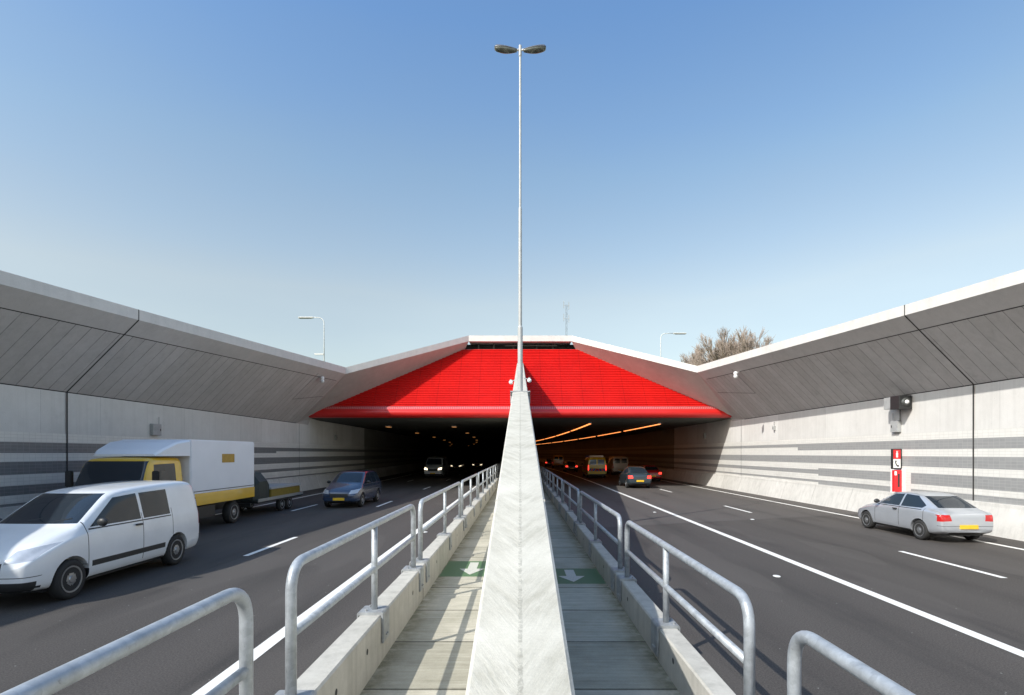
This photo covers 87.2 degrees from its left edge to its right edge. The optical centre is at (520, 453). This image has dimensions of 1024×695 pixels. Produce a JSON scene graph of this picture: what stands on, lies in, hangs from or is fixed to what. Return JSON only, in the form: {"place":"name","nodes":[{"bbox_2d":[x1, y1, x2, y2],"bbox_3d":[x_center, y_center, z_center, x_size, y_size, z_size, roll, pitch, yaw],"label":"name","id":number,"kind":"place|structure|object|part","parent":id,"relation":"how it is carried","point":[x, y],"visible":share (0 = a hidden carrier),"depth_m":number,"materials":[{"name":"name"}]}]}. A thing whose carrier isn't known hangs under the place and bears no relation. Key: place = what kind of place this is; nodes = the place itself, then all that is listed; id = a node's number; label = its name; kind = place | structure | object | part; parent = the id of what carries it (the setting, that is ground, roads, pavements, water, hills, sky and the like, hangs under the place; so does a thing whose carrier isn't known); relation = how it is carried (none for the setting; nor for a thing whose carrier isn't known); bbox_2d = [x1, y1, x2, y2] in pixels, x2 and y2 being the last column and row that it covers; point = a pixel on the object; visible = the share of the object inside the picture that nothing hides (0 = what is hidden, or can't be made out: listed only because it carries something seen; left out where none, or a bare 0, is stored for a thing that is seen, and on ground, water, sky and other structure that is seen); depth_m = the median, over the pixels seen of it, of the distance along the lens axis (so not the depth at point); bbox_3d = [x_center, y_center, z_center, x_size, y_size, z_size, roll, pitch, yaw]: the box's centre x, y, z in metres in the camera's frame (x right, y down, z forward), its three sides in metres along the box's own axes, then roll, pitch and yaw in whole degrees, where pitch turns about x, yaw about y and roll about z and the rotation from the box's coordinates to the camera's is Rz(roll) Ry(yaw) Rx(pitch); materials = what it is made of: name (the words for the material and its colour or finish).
{"place":"outdoors","nodes":[
{"label":"outdoors","id":0,"kind":"place"},
{"bbox_2d":[298,317,324,360],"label":"street lamp","id":1,"kind":"object","parent":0,"point":[324,334],"visible":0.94,"depth_m":59.96,"materials":[{"name":"grey metal"}]},
{"bbox_2d":[0,458,1023,694],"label":"road","id":2,"kind":"structure","parent":0,"point":[45,632],"depth_m":9.90,"materials":[{"name":"grey asphalt"}]},
{"bbox_2d":[0,480,198,598],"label":"van","id":3,"kind":"object","parent":2,"relation":"on","point":[64,543],"visible":1,"depth_m":10.14,"materials":[{"name":"white paint"}]},
{"bbox_3d":[-7.923,1.090,10.490,0.150,0.525,1.280,0,0,0],"label":"side window","id":4,"kind":"part","parent":3,"relation":"part of","materials":[{"name":"black glass"}]},
{"bbox_3d":[-7.912,1.080,11.630,0.130,0.546,0.840,0,0,0],"label":"side window","id":5,"kind":"part","parent":3,"relation":"part of","materials":[{"name":"black glass"}]},
{"bbox_2d":[65,439,254,522],"bbox_3d":[-11.450,1.058,17.843,2.640,2.976,6.166,0,0,0],"label":"box truck","id":6,"kind":"object","parent":2,"relation":"on","point":[215,474],"visible":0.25,"depth_m":16.92,"materials":[{"name":"yellow paint"}]},
{"bbox_3d":[-10.479,0.750,15.800,0.086,0.880,1.100,0,0,0],"label":"side window","id":7,"kind":"part","parent":6,"relation":"part of","materials":[{"name":"black glass"}]},
{"bbox_2d":[0,270,439,518],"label":"retaining wall","id":8,"kind":"structure","parent":2,"relation":"on","point":[84,378],"depth_m":19.96,"materials":[{"name":"concrete"}]},
{"bbox_2d":[150,424,161,435],"bbox_3d":[-14.914,-1.105,22.000,0.153,0.770,0.500,0,0,0],"label":"junction box","id":9,"kind":"object","parent":8,"relation":"attached to","point":[155,429],"visible":1,"depth_m":21.94,"materials":[{"name":"grey plastic"}]},
{"bbox_2d":[236,472,302,510],"bbox_3d":[-11.500,1.673,23.270,2.060,1.747,5.340,0,0,0],"label":"trailer","id":10,"kind":"object","parent":2,"relation":"on","point":[282,494],"visible":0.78,"depth_m":23.15,"materials":[{"name":"grey metal"}]},
{"bbox_2d":[323,470,381,506],"bbox_3d":[-8.350,1.714,26.940,2.120,1.665,4.520,0,0,0],"label":"family car","id":11,"kind":"object","parent":2,"relation":"on","point":[359,487],"visible":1,"depth_m":25.73,"materials":[{"name":"blue paint"}]},
{"bbox_3d":[-7.588,1.230,26.610,0.170,0.480,1.180,0,0,0],"label":"side window","id":12,"kind":"part","parent":11,"relation":"part of","materials":[{"name":"black glass"}]},
{"bbox_3d":[-7.591,1.230,27.660,0.179,0.480,0.780,0,0,0],"label":"side window","id":13,"kind":"part","parent":11,"relation":"part of","materials":[{"name":"black glass"}]},
{"bbox_2d":[297,475,499,694],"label":"median kerb","id":14,"kind":"structure","parent":2,"relation":"on","point":[348,661],"depth_m":6.33,"materials":[{"name":"concrete"}]},
{"bbox_2d":[0,588,253,694],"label":"handrail section","id":15,"kind":"object","parent":14,"relation":"on","point":[57,679],"visible":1,"depth_m":2.67,"materials":[{"name":"metal"}]},
{"bbox_2d":[275,504,423,694],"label":"handrail section","id":16,"kind":"object","parent":14,"relation":"on","point":[293,629],"visible":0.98,"depth_m":5.24,"materials":[{"name":"metal"}]},
{"bbox_2d":[409,482,464,582],"bbox_3d":[-1.803,1.569,12.840,0.338,1.462,6.620,0,0,0],"label":"handrail section","id":17,"kind":"object","parent":14,"relation":"on","point":[420,559],"visible":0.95,"depth_m":11.02,"materials":[{"name":"metal"}]},
{"bbox_2d":[456,473,480,527],"bbox_3d":[-1.803,1.569,19.550,0.338,1.463,6.200,0,0,0],"label":"handrail section","id":18,"kind":"object","parent":14,"relation":"on","point":[471,490],"visible":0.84,"depth_m":19.40,"materials":[{"name":"metal"}]},
{"bbox_2d":[474,469,489,506],"bbox_3d":[-1.803,1.569,26.050,0.338,1.463,6.200,0,0,0],"label":"handrail section","id":19,"kind":"object","parent":14,"relation":"on","point":[483,481],"visible":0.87,"depth_m":26.02,"materials":[{"name":"metal"}]},
{"bbox_2d":[484,466,495,493],"bbox_3d":[-1.803,1.569,32.550,0.338,1.463,6.200,0,0,0],"label":"handrail section","id":20,"kind":"object","parent":14,"relation":"on","point":[492,475],"visible":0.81,"depth_m":32.63,"materials":[{"name":"metal"}]},
{"bbox_2d":[493,464,497,485],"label":"handrail section","id":21,"kind":"object","parent":14,"relation":"on","point":[495,473],"visible":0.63,"depth_m":39.01,"materials":[{"name":"metal"}]},
{"bbox_2d":[423,457,448,477],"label":"panel van","id":22,"kind":"object","parent":2,"relation":"on","point":[436,466],"visible":1,"depth_m":55.10,"materials":[{"name":"white paint"}]},
{"bbox_2d":[450,460,463,469],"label":"hatchback car","id":23,"kind":"object","parent":2,"relation":"on","point":[457,464],"visible":1,"depth_m":78.50,"materials":[{"name":"grey paint"}]},
{"bbox_2d":[472,460,483,468],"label":"hatchback car","id":24,"kind":"object","parent":2,"relation":"on","point":[477,463],"visible":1,"depth_m":86.45,"materials":[{"name":"grey paint"}]},
{"bbox_2d":[297,336,743,462],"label":"tunnel portal","id":25,"kind":"object","parent":2,"relation":"on","point":[438,390],"visible":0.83,"depth_m":39.42,"materials":[{"name":"metal"}]},
{"bbox_2d":[544,459,551,466],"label":"hatchback car","id":26,"kind":"object","parent":2,"relation":"on","point":[547,462],"visible":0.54,"depth_m":101.18,"materials":[{"name":"grey paint"}]},
{"bbox_2d":[551,455,563,467],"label":"panel van","id":27,"kind":"object","parent":2,"relation":"on","point":[557,460],"visible":0.97,"depth_m":92.51,"materials":[{"name":"yellow paint"}]},
{"bbox_2d":[563,461,577,471],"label":"hatchback car","id":28,"kind":"object","parent":2,"relation":"on","point":[570,466],"visible":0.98,"depth_m":72.18,"materials":[{"name":"grey paint"}]},
{"bbox_2d":[582,455,606,477],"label":"ambulance","id":29,"kind":"object","parent":2,"relation":"on","point":[594,465],"visible":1,"depth_m":54.12,"materials":[{"name":"yellow paint"}]},
{"bbox_2d":[590,460,595,464],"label":"rear window","id":30,"kind":"structure","parent":29,"relation":"in","point":[592,462],"depth_m":54.12,"materials":[{"name":"grey glass"}]},
{"bbox_2d":[598,460,604,464],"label":"rear window","id":31,"kind":"structure","parent":29,"relation":"in","point":[600,462],"depth_m":54.12,"materials":[{"name":"grey glass"}]},
{"bbox_2d":[192,460,1023,694],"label":"lane markings","id":32,"kind":"object","parent":2,"relation":"on","point":[268,644],"visible":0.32,"depth_m":9.74,"materials":[{"name":"paint"}]},
{"bbox_2d":[606,456,628,474],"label":"panel van","id":33,"kind":"object","parent":2,"relation":"on","point":[615,464],"visible":0.8,"depth_m":62.02,"materials":[{"name":"beige paint"}]},
{"bbox_2d":[619,466,650,487],"bbox_3d":[8.600,1.770,40.590,2.122,1.554,4.230,0,0,0],"label":"hatchback car","id":34,"kind":"object","parent":2,"relation":"on","point":[634,475],"visible":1,"depth_m":38.84,"materials":[{"name":"metal"}]},
{"bbox_3d":[8.600,1.259,39.211,1.195,0.335,0.756,0,0,0],"label":"rear window","id":35,"kind":"part","parent":34,"relation":"part of","materials":[{"name":"black glass"}]},
{"bbox_2d":[541,478,735,694],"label":"median kerb","id":36,"kind":"structure","parent":2,"relation":"on","point":[687,668],"depth_m":6.46,"materials":[{"name":"concrete"}]},
{"bbox_2d":[543,467,546,483],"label":"handrail section","id":37,"kind":"object","parent":36,"relation":"on","point":[544,474],"visible":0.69,"depth_m":39.04,"materials":[{"name":"metal"}]},
{"bbox_2d":[545,470,552,497],"bbox_3d":[1.783,1.784,32.550,0.298,1.353,6.200,0,0,0],"label":"handrail section","id":38,"kind":"object","parent":36,"relation":"on","point":[549,479],"visible":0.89,"depth_m":32.52,"materials":[{"name":"metal"}]},
{"bbox_2d":[551,474,564,509],"bbox_3d":[1.783,1.784,26.050,0.298,1.353,6.200,0,0,0],"label":"handrail section","id":39,"kind":"object","parent":36,"relation":"on","point":[561,479],"visible":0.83,"depth_m":25.91,"materials":[{"name":"metal"}]},
{"bbox_2d":[559,480,582,532],"bbox_3d":[1.783,1.784,19.550,0.298,1.353,6.200,0,0,0],"label":"handrail section","id":40,"kind":"object","parent":36,"relation":"on","point":[569,496],"visible":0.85,"depth_m":19.40,"materials":[{"name":"metal"}]},
{"bbox_2d":[575,491,624,591],"bbox_3d":[1.783,1.784,12.840,0.298,1.352,6.620,0,0,0],"label":"handrail section","id":41,"kind":"object","parent":36,"relation":"on","point":[620,568],"visible":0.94,"depth_m":10.99,"materials":[{"name":"metal"}]},
{"bbox_2d":[617,520,754,694],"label":"handrail section","id":42,"kind":"object","parent":36,"relation":"on","point":[746,656],"visible":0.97,"depth_m":5.53,"materials":[{"name":"metal"}]},
{"bbox_2d":[787,631,914,694],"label":"handrail section","id":43,"kind":"object","parent":36,"relation":"on","point":[877,681],"visible":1,"depth_m":3.07,"materials":[{"name":"metal"}]},
{"bbox_2d":[641,465,661,480],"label":"hatchback car","id":44,"kind":"object","parent":2,"relation":"on","point":[654,471],"visible":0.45,"depth_m":47.66,"materials":[{"name":"red paint"}]},
{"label":"rear window","id":45,"kind":"part","parent":44,"relation":"part of","materials":[{"name":"black glass"}]},
{"bbox_2d":[622,514,850,526],"bbox_3d":[8.268,2.547,20.351,13.437,0.001,0.112,0,0,-20],"label":"road seam","id":46,"kind":"object","parent":2,"relation":"on","point":[736,520],"visible":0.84,"depth_m":20.29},
{"bbox_2d":[536,269,1023,540],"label":"retaining wall","id":47,"kind":"structure","parent":2,"relation":"on","point":[951,363],"depth_m":21.85,"materials":[{"name":"concrete"}]},
{"bbox_2d":[890,420,900,431],"bbox_3d":[14.914,-1.210,21.350,0.153,0.760,0.420,0,0,0],"label":"junction box","id":48,"kind":"object","parent":47,"relation":"attached to","point":[895,425],"visible":1,"depth_m":21.26,"materials":[{"name":"grey plastic"}]},
{"bbox_2d":[884,395,911,420],"bbox_3d":[14.720,-1.730,20.907,0.500,0.960,1.085,0,0,0],"label":"floodlight","id":49,"kind":"object","parent":47,"relation":"attached to","point":[901,402],"depth_m":20.61,"materials":[{"name":"black plastic"}]},
{"bbox_2d":[858,491,992,539],"bbox_3d":[12.550,1.871,16.991,1.978,1.353,3.976,0,0,0],"label":"hatchback car","id":50,"kind":"object","parent":2,"relation":"on","point":[923,515],"visible":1,"depth_m":15.75,"materials":[{"name":"silver metal"}]},
{"bbox_3d":[11.874,1.441,17.183,0.201,0.367,0.987,0,0,0],"label":"side window","id":51,"kind":"part","parent":50,"relation":"part of","materials":[{"name":"black glass"}]},
{"bbox_3d":[11.887,1.441,16.173,0.228,0.367,0.902,0,0,0],"label":"side window","id":52,"kind":"part","parent":50,"relation":"part of","materials":[{"name":"black glass"}]},
{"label":"rear window","id":53,"kind":"part","parent":50,"relation":"part of","materials":[{"name":"black glass"}]},
{"bbox_2d":[0,0,1023,366],"label":"sky","id":54,"kind":"structure","parent":0,"point":[244,169],"materials":[{"name":"blue"}]},
{"bbox_2d":[360,487,680,694],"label":"walkway","id":55,"kind":"structure","parent":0,"point":[431,648],"depth_m":7.33,"materials":[{"name":"concrete"}]},
{"bbox_2d":[439,561,485,576],"bbox_3d":[-0.950,2.525,11.775,1.420,0.006,1.550,0,0,0],"label":"floor arrow panel","id":56,"kind":"object","parent":55,"relation":"on","point":[464,568],"visible":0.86,"depth_m":11.65,"materials":[{"name":"green paint"}]},
{"bbox_2d":[465,363,574,694],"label":"median wall","id":57,"kind":"structure","parent":55,"relation":"on","point":[520,646],"depth_m":3.12,"materials":[{"name":"concrete"}]},
{"bbox_2d":[494,44,545,403],"bbox_3d":[0.000,-6.947,16.270,1.560,10.876,0.299,0,0,0],"label":"street lamp","id":58,"kind":"object","parent":57,"relation":"on","point":[533,49],"visible":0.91,"depth_m":16.25,"materials":[{"name":"metal"}]},
{"bbox_2d":[556,569,605,583],"bbox_3d":[0.950,2.525,11.075,1.420,0.006,1.350,0,0,0],"label":"floor arrow panel","id":59,"kind":"object","parent":55,"relation":"on","point":[578,576],"visible":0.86,"depth_m":10.98,"materials":[{"name":"green paint"}]},
{"bbox_2d":[660,333,686,356],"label":"street lamp","id":60,"kind":"object","parent":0,"point":[668,333],"visible":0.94,"depth_m":69.96,"materials":[{"name":"white metal"}]},
{"bbox_2d":[680,346,712,365],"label":"bare tree","id":61,"kind":"object","parent":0,"point":[686,359],"visible":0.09,"depth_m":87.87,"materials":[{"name":"brown plant"}]},
{"bbox_2d":[691,327,753,365],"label":"bare tree","id":62,"kind":"object","parent":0,"point":[700,360],"visible":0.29,"depth_m":81.90,"materials":[{"name":"brown plant"}]},
{"bbox_2d":[692,326,768,360],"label":"bare tree","id":63,"kind":"object","parent":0,"point":[722,348],"visible":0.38,"depth_m":78.60,"materials":[{"name":"brown plant"}]},
{"bbox_2d":[714,327,774,358],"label":"bare tree","id":64,"kind":"object","parent":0,"point":[767,341],"visible":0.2,"depth_m":76.92,"materials":[{"name":"brown plant"}]},
{"bbox_2d":[890,449,905,492],"bbox_3d":[14.775,0.720,21.275,0.370,1.780,0.850,0,0,0],"label":"emergency post","id":65,"kind":"object","parent":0,"point":[897,477],"visible":0.99,"depth_m":21.06,"materials":[{"name":"red plastic"}]}
]}

